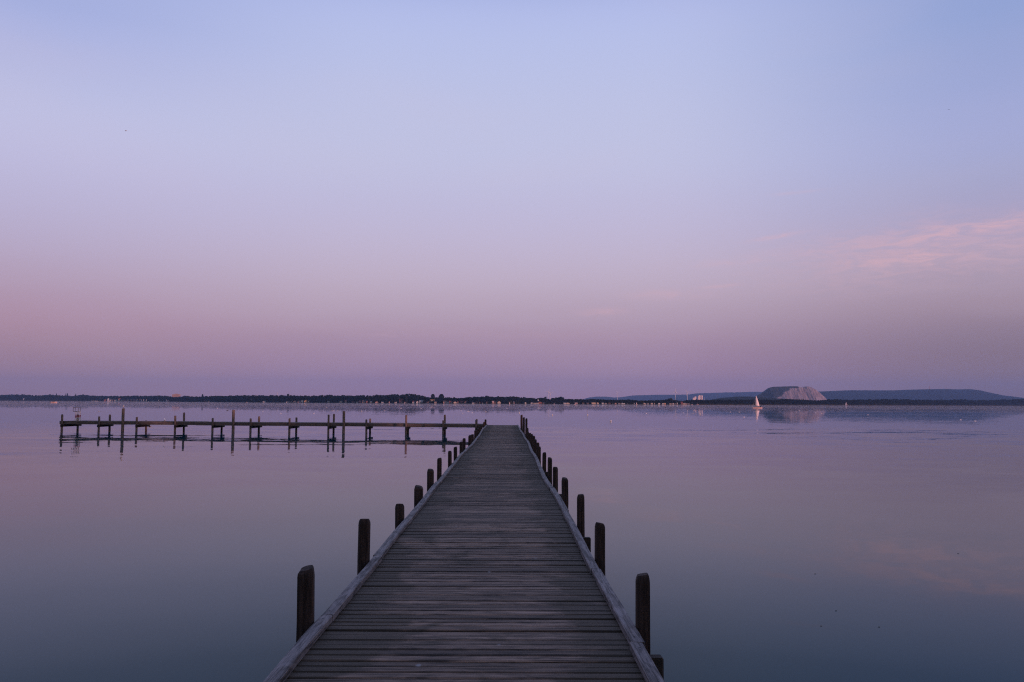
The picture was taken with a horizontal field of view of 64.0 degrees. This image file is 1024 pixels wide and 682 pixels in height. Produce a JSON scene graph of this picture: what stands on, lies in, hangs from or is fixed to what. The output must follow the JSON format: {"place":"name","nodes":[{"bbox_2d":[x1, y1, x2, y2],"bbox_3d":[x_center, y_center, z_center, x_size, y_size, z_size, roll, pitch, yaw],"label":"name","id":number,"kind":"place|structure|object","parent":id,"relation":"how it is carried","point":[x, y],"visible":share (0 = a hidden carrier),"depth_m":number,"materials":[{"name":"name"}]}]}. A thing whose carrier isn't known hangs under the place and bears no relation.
{"place":"outdoors","nodes":[
{"label":"outdoors","id":0,"kind":"place"},
{"bbox_2d":[73,407,80,420],"bbox_3d":[-34.124,5.711,64.284,0.500,1.137,0.419,1,-4,-6],"label":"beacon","id":1,"kind":"object","parent":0,"point":[78,411],"visible":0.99,"depth_m":64.20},
{"bbox_2d":[0,401,1023,681],"bbox_3d":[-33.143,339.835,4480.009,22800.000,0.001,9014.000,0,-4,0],"label":"water","id":2,"kind":"structure","parent":0,"point":[158,553],"depth_m":15.58,"materials":[{"name":"purple liquid"}]},
{"bbox_2d":[121,408,124,431],"bbox_3d":[-29.831,6.765,62.752,0.216,3.243,0.211,0,-4,0],"label":"mooring pile","id":3,"kind":"object","parent":2,"relation":"in","point":[122,419],"visible":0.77,"depth_m":62.72,"materials":[{"name":"brown wood"}]},
{"bbox_2d":[232,410,234,432],"bbox_3d":[-21.065,6.772,61.856,0.218,3.181,0.213,0,-4,0],"label":"mooring pile","id":4,"kind":"object","parent":2,"relation":"in","point":[233,421],"visible":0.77,"depth_m":61.84,"materials":[{"name":"brown wood"}]},
{"bbox_2d":[342,411,344,433],"bbox_3d":[-12.540,6.772,60.982,0.215,3.134,0.210,0,-4,0],"label":"mooring pile","id":5,"kind":"object","parent":2,"relation":"in","point":[343,424],"visible":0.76,"depth_m":60.94,"materials":[{"name":"brown wood"}]},
{"bbox_2d":[263,415,664,681],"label":"wooden pier","id":6,"kind":"structure","parent":2,"relation":"in","point":[482,565],"depth_m":6.95,"materials":[{"name":"grey wood"}]},
{"bbox_2d":[752,397,761,407],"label":"sailing boat","id":7,"kind":"object","parent":2,"relation":"on","point":[756,403],"visible":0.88,"depth_m":454.41,"materials":[{"name":"white wood"}]},
{"bbox_2d":[0,0,1023,399],"label":"sky","id":8,"kind":"structure","parent":0,"point":[573,199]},
{"bbox_2d":[142,401,965,405],"bbox_3d":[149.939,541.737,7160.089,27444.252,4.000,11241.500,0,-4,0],"label":"shore ground","id":9,"kind":"structure","parent":0,"point":[502,403],"depth_m":1660.88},
{"bbox_2d":[0,400,99,400],"bbox_3d":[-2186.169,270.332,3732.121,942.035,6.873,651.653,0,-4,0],"label":"reed bed","id":10,"kind":"object","parent":9,"relation":"on","point":[48,400],"visible":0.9,"depth_m":3699.74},
{"bbox_2d":[0,394,196,401],"bbox_3d":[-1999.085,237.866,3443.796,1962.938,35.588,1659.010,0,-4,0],"label":"woods","id":11,"kind":"object","parent":9,"relation":"on","point":[100,398],"visible":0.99,"depth_m":3466.10,"materials":[{"name":"green plant"}]},
{"bbox_2d":[194,394,425,402],"bbox_3d":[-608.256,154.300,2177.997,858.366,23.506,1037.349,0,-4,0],"label":"woods","id":12,"kind":"object","parent":9,"relation":"on","point":[392,398],"visible":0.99,"depth_m":1933.05,"materials":[{"name":"black plant"}]},
{"bbox_2d":[424,396,550,403],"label":"woods","id":13,"kind":"object","parent":9,"relation":"on","point":[503,400],"visible":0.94,"depth_m":1597.18,"materials":[{"name":"green plant"}]},
{"bbox_2d":[550,397,712,403],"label":"woods","id":14,"kind":"object","parent":9,"relation":"on","point":[558,400],"visible":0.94,"depth_m":1614.09,"materials":[{"name":"green plant"}]},
{"bbox_2d":[756,386,826,400],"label":"spoil heap","id":15,"kind":"object","parent":9,"relation":"on","point":[797,392],"visible":0.6,"depth_m":5156.41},
{"bbox_2d":[697,404,1022,405],"bbox_3d":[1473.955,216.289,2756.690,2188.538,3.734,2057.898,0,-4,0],"label":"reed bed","id":16,"kind":"object","parent":9,"relation":"on","point":[850,404],"visible":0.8,"depth_m":2081.61,"materials":[{"name":"black plant"}]},
{"bbox_2d":[711,399,1023,405],"bbox_3d":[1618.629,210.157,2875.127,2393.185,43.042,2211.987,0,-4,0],"label":"woods","id":17,"kind":"object","parent":9,"relation":"on","point":[912,402],"visible":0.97,"depth_m":2456.56,"materials":[{"name":"black plant"}]},
{"bbox_2d":[584,392,761,400],"bbox_3d":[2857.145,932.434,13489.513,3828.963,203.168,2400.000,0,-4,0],"label":"hills","id":18,"kind":"structure","parent":0,"point":[709,396],"depth_m":12931.67,"materials":[{"name":"plant"}]},
{"bbox_2d":[712,396,798,399],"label":"foothill","id":19,"kind":"structure","parent":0,"point":[742,398],"depth_m":3203.86,"materials":[{"name":"brown plant"}]},
{"bbox_2d":[819,389,1023,400],"bbox_3d":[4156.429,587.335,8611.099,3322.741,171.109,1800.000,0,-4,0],"label":"hills","id":20,"kind":"structure","parent":0,"point":[943,394],"depth_m":8146.76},
{"label":"lake bed","id":21,"kind":"structure","parent":0,"visible":0},
{"bbox_2d":[59,412,486,433],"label":"side jetty","id":22,"kind":"object","parent":21,"relation":"on","point":[333,425],"visible":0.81,"depth_m":62.11,"materials":[{"name":"brown wood"}]}
]}

